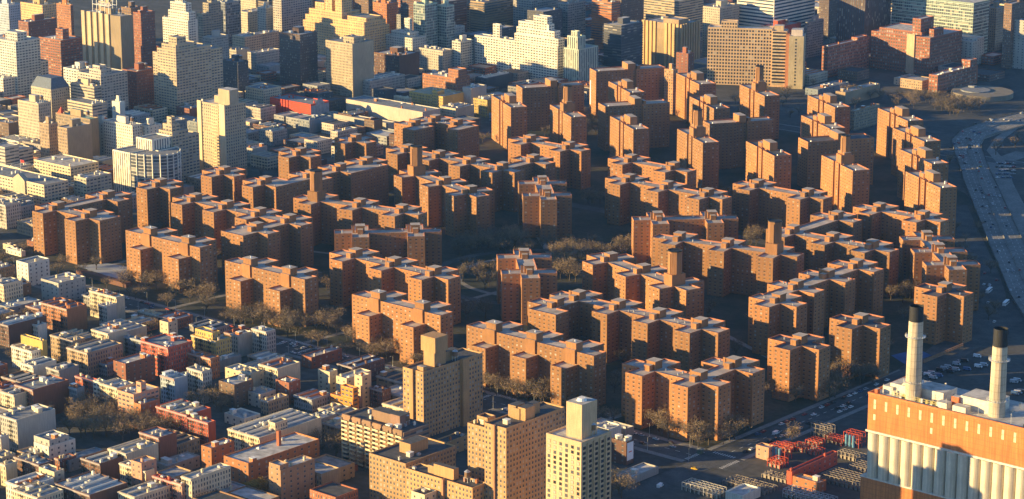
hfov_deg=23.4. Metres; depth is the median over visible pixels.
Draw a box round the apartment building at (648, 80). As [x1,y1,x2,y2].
[589,61,665,115]
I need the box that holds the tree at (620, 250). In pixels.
[611,246,626,254]
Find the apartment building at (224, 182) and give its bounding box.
[201,165,245,201]
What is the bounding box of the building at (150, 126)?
[142,117,161,134]
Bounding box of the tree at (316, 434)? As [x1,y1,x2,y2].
[311,426,332,448]
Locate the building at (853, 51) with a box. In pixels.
[821,35,868,77]
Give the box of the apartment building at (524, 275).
[497,248,556,324]
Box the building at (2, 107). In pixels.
[0,104,5,110]
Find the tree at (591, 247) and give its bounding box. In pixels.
[573,240,595,256]
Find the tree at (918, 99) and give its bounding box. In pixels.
[909,95,921,108]
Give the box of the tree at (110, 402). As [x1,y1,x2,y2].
[105,396,117,409]
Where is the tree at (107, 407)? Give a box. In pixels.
[86,403,116,423]
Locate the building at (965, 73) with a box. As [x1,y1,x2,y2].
[928,57,977,92]
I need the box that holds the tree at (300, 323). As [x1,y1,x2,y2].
[292,318,305,333]
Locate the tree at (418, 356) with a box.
[408,352,422,361]
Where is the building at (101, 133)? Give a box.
[98,115,104,155]
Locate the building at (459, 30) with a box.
[454,21,464,39]
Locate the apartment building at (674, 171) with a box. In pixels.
[608,153,696,189]
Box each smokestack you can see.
[903,304,925,400]
[987,326,1009,417]
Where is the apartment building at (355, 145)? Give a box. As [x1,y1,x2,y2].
[334,133,376,162]
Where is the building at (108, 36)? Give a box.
[81,0,134,69]
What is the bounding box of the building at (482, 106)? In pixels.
[473,94,494,117]
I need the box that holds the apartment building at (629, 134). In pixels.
[610,114,648,156]
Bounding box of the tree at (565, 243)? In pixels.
[555,237,573,254]
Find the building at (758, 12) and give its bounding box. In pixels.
[737,0,814,29]
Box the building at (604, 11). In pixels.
[590,0,620,49]
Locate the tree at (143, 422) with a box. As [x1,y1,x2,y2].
[134,415,156,430]
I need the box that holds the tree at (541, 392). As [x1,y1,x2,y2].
[533,385,549,400]
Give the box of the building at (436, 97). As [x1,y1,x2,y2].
[409,87,463,107]
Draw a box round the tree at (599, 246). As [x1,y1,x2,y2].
[595,241,615,252]
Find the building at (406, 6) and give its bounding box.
[400,0,440,29]
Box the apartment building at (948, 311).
[914,281,973,344]
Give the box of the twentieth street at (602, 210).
[572,203,765,244]
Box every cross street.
[0,230,17,236]
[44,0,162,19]
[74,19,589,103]
[123,0,202,11]
[247,167,278,175]
[267,146,334,161]
[287,127,390,148]
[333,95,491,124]
[717,98,956,135]
[730,117,1023,166]
[909,98,956,111]
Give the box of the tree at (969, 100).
[961,96,973,108]
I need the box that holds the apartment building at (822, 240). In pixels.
[766,210,898,297]
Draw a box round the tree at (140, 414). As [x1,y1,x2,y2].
[135,410,157,421]
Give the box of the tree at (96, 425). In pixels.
[83,418,104,438]
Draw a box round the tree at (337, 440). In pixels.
[323,431,341,455]
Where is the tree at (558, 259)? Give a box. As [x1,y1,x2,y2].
[549,251,568,272]
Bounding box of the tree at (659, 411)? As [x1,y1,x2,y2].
[641,405,669,431]
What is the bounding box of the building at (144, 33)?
[133,6,155,66]
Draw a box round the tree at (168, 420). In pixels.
[157,412,182,429]
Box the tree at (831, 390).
[821,383,840,399]
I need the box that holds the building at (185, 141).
[159,115,199,183]
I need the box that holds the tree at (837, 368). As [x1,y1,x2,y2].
[830,362,843,381]
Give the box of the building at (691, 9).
[644,0,703,31]
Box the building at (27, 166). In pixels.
[5,162,33,171]
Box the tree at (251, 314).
[244,308,262,323]
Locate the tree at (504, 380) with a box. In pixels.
[495,375,510,392]
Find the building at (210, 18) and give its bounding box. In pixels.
[196,0,223,42]
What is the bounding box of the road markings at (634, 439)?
[87,292,922,468]
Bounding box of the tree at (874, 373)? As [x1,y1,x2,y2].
[864,362,882,381]
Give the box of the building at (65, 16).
[56,0,73,35]
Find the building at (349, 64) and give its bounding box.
[325,34,373,96]
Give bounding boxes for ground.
[0,0,1023,498]
[0,110,1011,447]
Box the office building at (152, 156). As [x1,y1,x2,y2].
[113,133,181,191]
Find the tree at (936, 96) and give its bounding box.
[931,91,943,105]
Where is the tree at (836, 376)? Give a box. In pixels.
[829,371,845,386]
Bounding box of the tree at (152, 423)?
[133,412,162,430]
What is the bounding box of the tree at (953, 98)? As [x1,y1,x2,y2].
[950,95,962,108]
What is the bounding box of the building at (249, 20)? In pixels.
[241,8,257,32]
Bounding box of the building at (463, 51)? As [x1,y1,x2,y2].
[452,34,473,68]
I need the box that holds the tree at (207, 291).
[195,288,214,302]
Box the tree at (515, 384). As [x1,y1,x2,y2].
[510,379,527,399]
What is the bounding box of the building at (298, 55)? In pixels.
[279,26,317,89]
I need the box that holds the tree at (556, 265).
[552,258,573,278]
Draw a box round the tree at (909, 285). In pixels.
[900,278,920,298]
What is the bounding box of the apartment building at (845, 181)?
[820,134,869,212]
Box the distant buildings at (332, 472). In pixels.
[0,0,1014,498]
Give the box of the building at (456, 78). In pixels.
[423,67,469,91]
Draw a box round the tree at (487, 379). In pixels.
[483,372,500,391]
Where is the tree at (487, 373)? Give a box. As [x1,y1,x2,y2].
[483,370,491,383]
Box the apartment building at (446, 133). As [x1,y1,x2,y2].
[394,114,478,157]
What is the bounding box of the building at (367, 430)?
[341,406,428,468]
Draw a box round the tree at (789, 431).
[782,421,802,443]
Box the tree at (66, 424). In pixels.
[58,417,75,434]
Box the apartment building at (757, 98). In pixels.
[739,65,779,138]
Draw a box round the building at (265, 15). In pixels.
[257,2,272,31]
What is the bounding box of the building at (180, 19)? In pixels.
[162,0,197,42]
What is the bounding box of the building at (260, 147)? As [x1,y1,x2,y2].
[247,143,266,163]
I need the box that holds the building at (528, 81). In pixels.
[508,79,542,85]
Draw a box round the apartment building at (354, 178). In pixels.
[242,156,388,213]
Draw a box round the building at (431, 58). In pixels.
[419,45,451,71]
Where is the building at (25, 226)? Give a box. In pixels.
[17,217,32,236]
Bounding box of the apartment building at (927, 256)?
[898,230,980,310]
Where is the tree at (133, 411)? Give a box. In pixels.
[125,405,154,431]
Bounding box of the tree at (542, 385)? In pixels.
[522,377,549,400]
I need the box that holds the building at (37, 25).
[18,13,56,37]
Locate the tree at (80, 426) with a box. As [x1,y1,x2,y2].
[68,415,90,437]
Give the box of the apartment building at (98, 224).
[32,189,132,263]
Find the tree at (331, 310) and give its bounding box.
[326,303,348,322]
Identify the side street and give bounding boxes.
[0,353,368,471]
[0,405,199,471]
[55,350,284,421]
[220,372,627,489]
[334,406,489,457]
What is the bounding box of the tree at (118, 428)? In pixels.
[105,413,140,442]
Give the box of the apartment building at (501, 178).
[386,143,555,211]
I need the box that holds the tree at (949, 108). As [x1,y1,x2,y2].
[943,103,954,111]
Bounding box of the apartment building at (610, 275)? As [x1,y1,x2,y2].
[582,248,703,319]
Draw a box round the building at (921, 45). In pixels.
[870,15,961,75]
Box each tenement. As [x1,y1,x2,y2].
[0,159,68,204]
[0,198,21,228]
[0,261,15,277]
[0,277,22,302]
[0,296,40,313]
[0,307,14,319]
[0,312,46,347]
[0,361,7,379]
[0,381,16,400]
[0,387,27,408]
[0,403,55,451]
[0,431,9,450]
[0,449,15,462]
[0,459,17,486]
[1,370,40,382]
[3,242,16,248]
[5,472,53,498]
[6,247,25,256]
[6,314,46,339]
[8,405,24,411]
[10,343,40,368]
[11,480,63,498]
[13,452,53,476]
[14,374,69,414]
[16,255,49,285]
[17,446,43,456]
[20,356,55,375]
[21,334,47,356]
[23,280,30,295]
[25,300,45,311]
[27,238,33,246]
[34,153,98,182]
[34,429,68,445]
[34,437,75,464]
[39,464,64,481]
[40,297,87,331]
[41,272,85,299]
[46,361,78,385]
[50,331,84,361]
[53,470,126,498]
[54,453,75,471]
[56,328,91,341]
[66,337,122,376]
[67,447,102,471]
[68,382,84,412]
[74,373,96,404]
[80,449,122,479]
[81,289,107,306]
[88,288,125,318]
[91,323,126,356]
[93,377,105,405]
[98,301,116,325]
[98,357,115,376]
[98,377,134,413]
[100,318,146,336]
[107,438,158,460]
[113,352,155,383]
[117,380,158,427]
[117,475,175,498]
[119,460,154,487]
[124,333,141,356]
[125,314,157,331]
[131,455,156,485]
[134,397,159,428]
[137,309,161,323]
[138,426,176,459]
[140,333,192,375]
[152,473,174,498]
[155,398,210,433]
[157,451,199,470]
[158,311,192,328]
[159,369,187,402]
[160,317,177,335]
[165,428,199,453]
[170,332,190,339]
[171,479,185,498]
[180,462,230,498]
[186,363,212,403]
[187,349,219,379]
[187,412,215,444]
[189,319,228,333]
[190,326,231,355]
[201,438,233,467]
[218,481,244,492]
[219,352,240,372]
[219,374,252,408]
[224,324,251,336]
[224,408,259,425]
[224,430,319,483]
[225,363,264,385]
[227,408,321,451]
[230,329,251,356]
[238,367,259,386]
[244,357,265,368]
[247,350,292,361]
[248,386,275,407]
[251,325,275,352]
[258,357,300,388]
[260,393,288,414]
[269,455,314,498]
[276,376,299,404]
[293,388,330,411]
[302,345,341,368]
[313,410,336,421]
[318,364,337,392]
[318,402,357,416]
[321,416,341,435]
[330,384,358,408]
[336,368,370,392]
[337,354,384,381]
[354,372,369,407]
[369,384,390,407]
[376,370,402,386]
[382,397,402,410]
[390,384,402,399]
[437,432,467,452]
[597,417,633,436]
[597,421,620,445]
[611,433,633,464]
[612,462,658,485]
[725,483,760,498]
[756,442,773,460]
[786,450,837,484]
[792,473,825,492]
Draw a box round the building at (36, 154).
[33,150,40,163]
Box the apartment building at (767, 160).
[745,139,791,188]
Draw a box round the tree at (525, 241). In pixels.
[519,238,537,248]
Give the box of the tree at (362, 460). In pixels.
[347,449,368,470]
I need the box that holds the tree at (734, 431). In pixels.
[722,419,740,441]
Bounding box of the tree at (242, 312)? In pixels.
[236,304,251,323]
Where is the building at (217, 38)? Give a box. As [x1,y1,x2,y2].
[203,30,228,58]
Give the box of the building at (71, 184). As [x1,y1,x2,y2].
[68,182,74,194]
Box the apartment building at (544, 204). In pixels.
[518,175,571,240]
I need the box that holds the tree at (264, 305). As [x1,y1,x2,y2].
[251,301,267,322]
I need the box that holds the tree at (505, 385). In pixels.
[492,377,516,395]
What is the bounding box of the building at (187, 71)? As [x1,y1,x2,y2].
[153,35,222,116]
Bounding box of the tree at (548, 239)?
[538,233,556,249]
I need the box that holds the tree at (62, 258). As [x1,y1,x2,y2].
[57,253,70,268]
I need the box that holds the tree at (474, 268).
[468,260,486,280]
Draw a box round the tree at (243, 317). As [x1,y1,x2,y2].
[230,309,251,321]
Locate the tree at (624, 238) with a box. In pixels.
[614,233,630,244]
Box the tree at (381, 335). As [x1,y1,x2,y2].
[374,331,399,352]
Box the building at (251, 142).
[246,138,258,145]
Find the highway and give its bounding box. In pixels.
[952,111,1023,316]
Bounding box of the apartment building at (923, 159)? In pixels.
[897,147,948,199]
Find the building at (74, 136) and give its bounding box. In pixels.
[57,118,92,159]
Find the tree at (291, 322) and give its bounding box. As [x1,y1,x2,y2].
[274,312,296,336]
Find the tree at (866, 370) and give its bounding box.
[846,361,875,384]
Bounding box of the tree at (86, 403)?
[83,399,101,411]
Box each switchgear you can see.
[682,478,726,498]
[722,474,777,495]
[761,469,786,483]
[767,455,788,468]
[769,441,791,461]
[779,440,795,452]
[782,484,837,498]
[792,441,824,455]
[805,436,824,446]
[811,420,835,437]
[821,467,862,490]
[825,432,844,445]
[837,448,866,463]
[843,428,865,448]
[849,459,866,473]
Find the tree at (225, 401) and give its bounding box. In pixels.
[213,395,230,411]
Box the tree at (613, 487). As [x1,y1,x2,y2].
[611,477,620,496]
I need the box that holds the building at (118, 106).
[112,95,124,117]
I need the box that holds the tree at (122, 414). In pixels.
[114,410,134,429]
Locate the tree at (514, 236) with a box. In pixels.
[504,229,527,248]
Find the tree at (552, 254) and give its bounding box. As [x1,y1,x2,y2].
[544,249,557,258]
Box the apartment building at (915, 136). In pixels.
[891,125,940,176]
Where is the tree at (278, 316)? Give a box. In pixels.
[274,307,294,329]
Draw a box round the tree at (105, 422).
[85,411,117,436]
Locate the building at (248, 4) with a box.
[241,0,259,9]
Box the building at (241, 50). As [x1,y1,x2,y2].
[229,46,249,59]
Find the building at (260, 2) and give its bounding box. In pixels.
[258,0,272,6]
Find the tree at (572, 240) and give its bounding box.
[569,236,587,247]
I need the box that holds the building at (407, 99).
[394,95,411,102]
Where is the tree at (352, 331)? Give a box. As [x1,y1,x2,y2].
[345,324,355,339]
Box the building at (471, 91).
[463,83,486,103]
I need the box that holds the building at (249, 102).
[239,98,257,105]
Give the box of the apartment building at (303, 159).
[278,147,321,178]
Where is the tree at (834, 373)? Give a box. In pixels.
[830,370,845,383]
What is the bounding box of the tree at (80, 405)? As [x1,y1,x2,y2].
[68,392,95,417]
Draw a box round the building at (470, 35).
[463,30,492,61]
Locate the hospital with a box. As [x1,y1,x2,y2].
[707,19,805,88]
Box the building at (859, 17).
[836,0,890,51]
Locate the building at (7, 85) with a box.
[0,74,15,97]
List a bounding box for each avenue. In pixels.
[0,55,821,245]
[611,309,1023,498]
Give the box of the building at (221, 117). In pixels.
[197,87,246,175]
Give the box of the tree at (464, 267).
[456,262,471,281]
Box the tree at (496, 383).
[487,374,505,394]
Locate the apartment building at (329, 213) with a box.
[293,168,426,245]
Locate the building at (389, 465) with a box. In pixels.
[369,435,455,498]
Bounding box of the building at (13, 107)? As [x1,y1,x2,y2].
[8,104,17,110]
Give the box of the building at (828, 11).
[819,0,836,38]
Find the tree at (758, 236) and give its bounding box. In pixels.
[746,231,763,245]
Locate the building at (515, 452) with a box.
[485,400,564,498]
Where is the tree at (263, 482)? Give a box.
[250,476,268,489]
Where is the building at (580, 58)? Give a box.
[564,30,597,81]
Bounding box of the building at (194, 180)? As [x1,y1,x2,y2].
[185,173,201,192]
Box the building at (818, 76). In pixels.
[804,68,827,84]
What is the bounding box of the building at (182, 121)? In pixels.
[162,117,186,128]
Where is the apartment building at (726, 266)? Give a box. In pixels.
[651,218,803,296]
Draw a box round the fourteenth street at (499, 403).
[14,269,751,472]
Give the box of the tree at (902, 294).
[892,283,912,302]
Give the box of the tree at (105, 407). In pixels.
[90,401,115,414]
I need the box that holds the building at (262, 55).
[247,47,279,73]
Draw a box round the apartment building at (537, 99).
[516,77,583,130]
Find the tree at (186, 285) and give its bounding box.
[179,277,195,292]
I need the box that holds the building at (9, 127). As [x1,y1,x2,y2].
[0,119,18,136]
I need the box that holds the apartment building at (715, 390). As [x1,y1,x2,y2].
[621,355,764,441]
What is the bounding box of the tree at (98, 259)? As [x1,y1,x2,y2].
[89,255,104,269]
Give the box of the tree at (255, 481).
[242,478,261,489]
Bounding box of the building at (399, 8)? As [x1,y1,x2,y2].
[397,0,400,13]
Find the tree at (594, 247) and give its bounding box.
[590,245,604,253]
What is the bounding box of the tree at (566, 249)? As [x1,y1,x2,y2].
[558,244,573,258]
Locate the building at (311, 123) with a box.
[298,114,331,132]
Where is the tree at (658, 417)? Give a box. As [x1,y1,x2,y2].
[650,411,671,435]
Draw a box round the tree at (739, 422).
[722,412,750,438]
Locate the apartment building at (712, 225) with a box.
[631,210,737,263]
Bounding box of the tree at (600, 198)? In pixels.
[592,188,604,203]
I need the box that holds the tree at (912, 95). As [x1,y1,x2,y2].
[904,90,917,105]
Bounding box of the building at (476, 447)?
[468,412,495,481]
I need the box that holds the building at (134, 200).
[127,191,136,208]
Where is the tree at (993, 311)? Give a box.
[981,302,998,319]
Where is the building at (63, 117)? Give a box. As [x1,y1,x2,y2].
[56,107,99,155]
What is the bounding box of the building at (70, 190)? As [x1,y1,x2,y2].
[69,186,72,194]
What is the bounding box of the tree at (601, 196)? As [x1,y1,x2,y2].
[596,190,604,205]
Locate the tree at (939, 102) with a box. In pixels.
[933,97,944,110]
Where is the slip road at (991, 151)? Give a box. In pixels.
[987,128,1017,161]
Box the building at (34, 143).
[22,138,40,151]
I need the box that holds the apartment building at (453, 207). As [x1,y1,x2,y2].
[394,144,494,236]
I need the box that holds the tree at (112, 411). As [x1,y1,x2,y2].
[97,405,120,414]
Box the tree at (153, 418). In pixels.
[142,412,164,425]
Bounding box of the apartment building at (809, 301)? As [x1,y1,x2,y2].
[748,257,883,355]
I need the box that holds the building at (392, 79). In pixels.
[363,71,404,95]
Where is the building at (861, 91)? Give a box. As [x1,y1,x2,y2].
[835,82,879,104]
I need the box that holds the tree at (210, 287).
[194,279,218,300]
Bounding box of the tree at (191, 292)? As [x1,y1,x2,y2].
[183,289,196,301]
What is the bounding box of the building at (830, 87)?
[805,80,848,94]
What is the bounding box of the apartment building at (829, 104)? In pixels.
[807,93,849,133]
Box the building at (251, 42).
[232,32,261,50]
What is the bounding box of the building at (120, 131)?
[103,115,141,156]
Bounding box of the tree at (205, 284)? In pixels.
[198,279,214,298]
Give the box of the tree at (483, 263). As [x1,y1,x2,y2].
[476,260,496,276]
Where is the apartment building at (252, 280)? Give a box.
[225,256,318,326]
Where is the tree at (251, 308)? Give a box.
[242,302,262,320]
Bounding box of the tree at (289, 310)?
[281,306,301,314]
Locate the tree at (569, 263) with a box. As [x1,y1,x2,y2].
[560,259,574,277]
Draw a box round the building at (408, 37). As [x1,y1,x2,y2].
[386,17,425,51]
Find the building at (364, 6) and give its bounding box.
[354,0,372,13]
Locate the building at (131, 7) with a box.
[121,1,139,55]
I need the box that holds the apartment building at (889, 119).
[876,106,922,158]
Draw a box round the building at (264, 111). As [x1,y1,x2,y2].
[246,103,275,120]
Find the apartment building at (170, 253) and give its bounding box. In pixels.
[125,226,217,293]
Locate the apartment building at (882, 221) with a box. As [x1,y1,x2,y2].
[853,201,948,248]
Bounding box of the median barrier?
[966,118,1023,279]
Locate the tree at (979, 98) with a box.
[969,94,982,107]
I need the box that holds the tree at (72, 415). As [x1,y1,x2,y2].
[68,411,85,420]
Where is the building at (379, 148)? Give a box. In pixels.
[376,142,382,155]
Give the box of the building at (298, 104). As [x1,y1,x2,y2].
[270,94,328,114]
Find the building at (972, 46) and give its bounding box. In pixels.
[961,34,983,63]
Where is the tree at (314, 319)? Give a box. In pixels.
[302,310,324,329]
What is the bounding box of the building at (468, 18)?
[467,5,469,31]
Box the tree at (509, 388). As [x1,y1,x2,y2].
[501,377,522,398]
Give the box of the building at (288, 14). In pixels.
[273,0,311,31]
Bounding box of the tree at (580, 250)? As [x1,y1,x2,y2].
[569,246,590,262]
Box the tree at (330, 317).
[315,310,341,331]
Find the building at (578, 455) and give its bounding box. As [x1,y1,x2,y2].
[546,396,611,498]
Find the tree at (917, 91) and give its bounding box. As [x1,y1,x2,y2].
[912,88,924,96]
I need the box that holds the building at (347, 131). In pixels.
[330,126,356,138]
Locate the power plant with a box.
[860,376,1023,498]
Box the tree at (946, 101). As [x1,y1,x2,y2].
[942,98,957,113]
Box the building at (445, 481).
[406,462,484,498]
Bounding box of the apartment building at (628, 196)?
[605,173,731,225]
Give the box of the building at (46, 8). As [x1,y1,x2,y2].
[20,0,56,22]
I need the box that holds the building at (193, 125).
[188,119,197,131]
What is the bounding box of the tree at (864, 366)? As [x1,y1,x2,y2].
[855,361,876,377]
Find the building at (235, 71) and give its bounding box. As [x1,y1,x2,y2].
[223,54,248,94]
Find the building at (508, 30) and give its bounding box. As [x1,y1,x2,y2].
[489,25,514,37]
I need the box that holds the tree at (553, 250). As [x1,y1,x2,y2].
[549,244,566,260]
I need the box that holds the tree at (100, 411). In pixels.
[85,402,105,421]
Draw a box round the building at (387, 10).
[373,0,397,33]
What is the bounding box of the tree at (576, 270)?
[567,263,581,281]
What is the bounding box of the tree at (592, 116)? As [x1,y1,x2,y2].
[586,109,597,126]
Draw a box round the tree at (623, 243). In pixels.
[618,238,630,253]
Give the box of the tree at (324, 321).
[318,312,336,333]
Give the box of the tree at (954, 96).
[949,92,962,100]
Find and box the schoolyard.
[79,263,126,278]
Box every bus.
[985,286,992,292]
[1002,299,1008,305]
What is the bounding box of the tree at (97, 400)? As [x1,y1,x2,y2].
[77,389,103,407]
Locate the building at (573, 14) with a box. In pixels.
[558,0,585,37]
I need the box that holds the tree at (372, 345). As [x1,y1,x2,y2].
[357,338,382,353]
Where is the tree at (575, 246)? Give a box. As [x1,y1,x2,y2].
[567,242,585,260]
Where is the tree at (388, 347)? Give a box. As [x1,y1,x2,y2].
[376,341,397,359]
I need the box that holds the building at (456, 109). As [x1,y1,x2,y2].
[440,102,473,116]
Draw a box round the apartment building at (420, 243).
[334,223,441,267]
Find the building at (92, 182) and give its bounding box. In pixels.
[74,170,111,196]
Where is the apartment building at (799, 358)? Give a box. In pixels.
[767,332,830,401]
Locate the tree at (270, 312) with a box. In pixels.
[255,307,274,324]
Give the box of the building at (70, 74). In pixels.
[63,61,92,98]
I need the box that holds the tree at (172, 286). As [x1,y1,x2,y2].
[167,278,182,293]
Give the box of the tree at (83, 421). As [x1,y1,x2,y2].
[73,415,96,435]
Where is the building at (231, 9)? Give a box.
[221,0,240,42]
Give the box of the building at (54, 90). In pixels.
[31,74,69,121]
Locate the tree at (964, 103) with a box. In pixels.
[959,99,971,108]
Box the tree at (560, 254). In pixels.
[557,251,573,260]
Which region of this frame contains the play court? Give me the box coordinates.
[891,352,930,363]
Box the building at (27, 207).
[15,198,34,218]
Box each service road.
[857,205,1005,391]
[988,151,1023,240]
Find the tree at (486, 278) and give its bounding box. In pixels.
[478,274,491,284]
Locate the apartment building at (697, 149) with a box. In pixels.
[677,108,718,188]
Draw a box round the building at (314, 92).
[299,88,332,97]
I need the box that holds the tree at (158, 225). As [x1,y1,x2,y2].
[149,219,164,229]
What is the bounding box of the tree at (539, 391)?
[529,383,554,401]
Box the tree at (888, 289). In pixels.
[884,284,898,299]
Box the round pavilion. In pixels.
[951,85,1013,101]
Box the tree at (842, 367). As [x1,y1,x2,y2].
[830,354,856,370]
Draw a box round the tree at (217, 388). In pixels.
[202,381,220,402]
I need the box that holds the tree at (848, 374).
[837,367,854,382]
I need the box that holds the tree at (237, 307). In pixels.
[225,300,244,322]
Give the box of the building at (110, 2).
[98,0,117,11]
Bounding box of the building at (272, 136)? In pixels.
[259,126,286,145]
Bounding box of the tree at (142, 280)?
[133,274,150,288]
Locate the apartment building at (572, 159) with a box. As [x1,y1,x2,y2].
[508,134,590,189]
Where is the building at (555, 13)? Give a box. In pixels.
[527,6,562,36]
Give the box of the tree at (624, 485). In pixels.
[611,467,639,498]
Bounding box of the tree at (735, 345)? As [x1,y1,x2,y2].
[730,338,743,355]
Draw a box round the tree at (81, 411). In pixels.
[64,404,85,422]
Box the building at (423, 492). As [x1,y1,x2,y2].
[411,486,436,498]
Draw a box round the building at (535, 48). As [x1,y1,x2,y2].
[475,14,564,79]
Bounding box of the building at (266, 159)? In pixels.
[250,150,278,169]
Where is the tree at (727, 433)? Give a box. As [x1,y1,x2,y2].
[710,424,732,443]
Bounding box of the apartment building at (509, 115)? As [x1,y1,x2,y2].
[492,93,526,149]
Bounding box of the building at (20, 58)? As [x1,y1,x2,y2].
[0,29,40,96]
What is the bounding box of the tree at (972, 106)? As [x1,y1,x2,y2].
[967,101,977,111]
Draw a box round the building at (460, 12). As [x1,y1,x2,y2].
[441,0,466,31]
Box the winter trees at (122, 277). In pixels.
[0,79,1022,420]
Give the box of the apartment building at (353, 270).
[329,247,460,324]
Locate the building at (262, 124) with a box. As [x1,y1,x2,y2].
[253,121,286,128]
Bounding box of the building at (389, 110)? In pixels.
[346,95,439,121]
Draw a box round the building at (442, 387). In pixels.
[403,331,482,436]
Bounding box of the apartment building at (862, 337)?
[829,312,890,379]
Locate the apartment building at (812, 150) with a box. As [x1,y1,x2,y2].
[797,129,873,188]
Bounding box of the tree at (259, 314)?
[246,305,273,324]
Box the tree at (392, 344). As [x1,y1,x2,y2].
[379,339,393,355]
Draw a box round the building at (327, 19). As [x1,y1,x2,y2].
[303,0,389,54]
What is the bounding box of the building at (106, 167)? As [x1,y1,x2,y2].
[99,163,113,182]
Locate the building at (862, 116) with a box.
[850,103,879,130]
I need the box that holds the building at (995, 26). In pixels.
[987,1,1003,51]
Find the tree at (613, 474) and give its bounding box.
[611,464,636,493]
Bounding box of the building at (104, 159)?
[93,155,112,164]
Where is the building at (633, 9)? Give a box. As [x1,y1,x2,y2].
[617,0,643,20]
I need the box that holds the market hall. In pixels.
[76,270,131,287]
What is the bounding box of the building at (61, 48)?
[39,27,82,77]
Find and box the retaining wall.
[923,343,963,362]
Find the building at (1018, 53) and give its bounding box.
[1012,18,1023,69]
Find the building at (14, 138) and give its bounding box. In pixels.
[0,135,32,142]
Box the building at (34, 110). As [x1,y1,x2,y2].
[18,94,51,137]
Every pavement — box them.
[15,266,705,449]
[125,309,189,328]
[283,352,337,368]
[489,408,684,461]
[708,369,899,449]
[730,116,1023,162]
[740,404,867,459]
[779,129,1022,167]
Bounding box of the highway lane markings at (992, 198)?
[957,116,1022,299]
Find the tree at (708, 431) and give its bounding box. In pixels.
[697,420,718,444]
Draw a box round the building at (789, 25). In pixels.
[764,18,800,31]
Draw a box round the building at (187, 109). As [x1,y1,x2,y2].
[176,103,196,116]
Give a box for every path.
[74,192,393,273]
[172,271,321,307]
[305,291,496,342]
[442,249,592,304]
[459,257,584,294]
[538,238,551,253]
[606,414,621,419]
[730,336,767,357]
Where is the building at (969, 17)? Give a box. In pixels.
[891,0,989,53]
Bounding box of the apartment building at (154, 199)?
[136,177,183,228]
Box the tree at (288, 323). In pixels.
[281,316,297,333]
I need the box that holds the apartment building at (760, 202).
[732,178,831,231]
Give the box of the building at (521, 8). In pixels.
[513,0,557,32]
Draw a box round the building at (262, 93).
[245,83,280,103]
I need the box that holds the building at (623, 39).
[602,16,643,66]
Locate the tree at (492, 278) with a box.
[478,269,496,286]
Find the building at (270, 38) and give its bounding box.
[249,30,278,48]
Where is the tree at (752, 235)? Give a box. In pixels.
[742,230,756,245]
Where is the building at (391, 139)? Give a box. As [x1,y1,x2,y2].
[389,133,393,145]
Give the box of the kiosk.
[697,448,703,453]
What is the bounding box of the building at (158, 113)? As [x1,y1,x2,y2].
[134,104,167,121]
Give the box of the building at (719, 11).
[702,0,739,57]
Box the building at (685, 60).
[676,47,693,72]
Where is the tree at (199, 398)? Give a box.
[181,386,210,403]
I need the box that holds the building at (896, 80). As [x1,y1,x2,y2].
[894,74,914,84]
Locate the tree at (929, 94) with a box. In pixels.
[924,90,937,103]
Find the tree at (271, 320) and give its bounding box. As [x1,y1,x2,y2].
[264,314,281,327]
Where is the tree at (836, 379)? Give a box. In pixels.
[825,372,849,396]
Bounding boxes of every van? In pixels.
[772,430,779,434]
[936,367,943,371]
[946,368,954,372]
[952,361,960,365]
[963,366,970,370]
[1010,379,1017,382]
[1011,390,1019,394]
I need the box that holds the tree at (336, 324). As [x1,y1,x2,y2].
[327,316,344,334]
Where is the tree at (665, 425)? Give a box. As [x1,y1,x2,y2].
[655,418,683,439]
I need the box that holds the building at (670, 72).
[664,63,677,113]
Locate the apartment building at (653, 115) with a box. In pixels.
[598,95,669,150]
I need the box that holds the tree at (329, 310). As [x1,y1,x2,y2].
[316,306,339,317]
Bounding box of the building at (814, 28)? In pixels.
[804,15,823,58]
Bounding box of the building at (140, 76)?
[122,62,154,109]
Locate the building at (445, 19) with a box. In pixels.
[437,0,453,48]
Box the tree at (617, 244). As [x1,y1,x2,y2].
[610,236,627,249]
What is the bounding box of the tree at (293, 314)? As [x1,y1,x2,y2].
[277,308,302,330]
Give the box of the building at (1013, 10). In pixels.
[1001,0,1023,68]
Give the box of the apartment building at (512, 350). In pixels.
[467,319,605,408]
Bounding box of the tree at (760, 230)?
[750,224,767,240]
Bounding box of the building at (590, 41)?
[564,38,594,46]
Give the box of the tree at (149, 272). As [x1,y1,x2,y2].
[140,265,157,276]
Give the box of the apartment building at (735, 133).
[703,112,774,168]
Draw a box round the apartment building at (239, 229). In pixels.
[171,192,313,274]
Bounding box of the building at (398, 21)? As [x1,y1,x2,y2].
[397,13,400,28]
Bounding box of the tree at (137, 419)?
[123,406,151,430]
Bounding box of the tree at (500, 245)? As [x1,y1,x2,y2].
[491,239,505,253]
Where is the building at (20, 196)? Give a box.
[0,192,33,202]
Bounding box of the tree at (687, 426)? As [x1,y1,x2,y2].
[676,415,707,444]
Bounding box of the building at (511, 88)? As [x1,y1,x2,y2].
[508,83,519,93]
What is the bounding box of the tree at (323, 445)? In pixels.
[316,437,328,452]
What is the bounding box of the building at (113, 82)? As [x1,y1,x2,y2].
[77,63,128,109]
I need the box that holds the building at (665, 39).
[642,16,699,66]
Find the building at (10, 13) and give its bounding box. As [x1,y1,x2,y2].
[0,0,20,33]
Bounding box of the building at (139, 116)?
[125,109,150,122]
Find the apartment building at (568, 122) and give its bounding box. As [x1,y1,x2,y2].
[550,85,586,143]
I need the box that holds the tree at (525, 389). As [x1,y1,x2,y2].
[517,384,532,400]
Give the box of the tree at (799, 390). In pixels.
[785,384,807,402]
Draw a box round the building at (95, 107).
[67,97,107,117]
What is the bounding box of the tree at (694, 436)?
[690,430,707,447]
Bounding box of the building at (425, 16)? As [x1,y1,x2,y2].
[413,0,437,45]
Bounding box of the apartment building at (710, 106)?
[689,94,729,125]
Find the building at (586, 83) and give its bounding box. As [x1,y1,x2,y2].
[576,80,589,87]

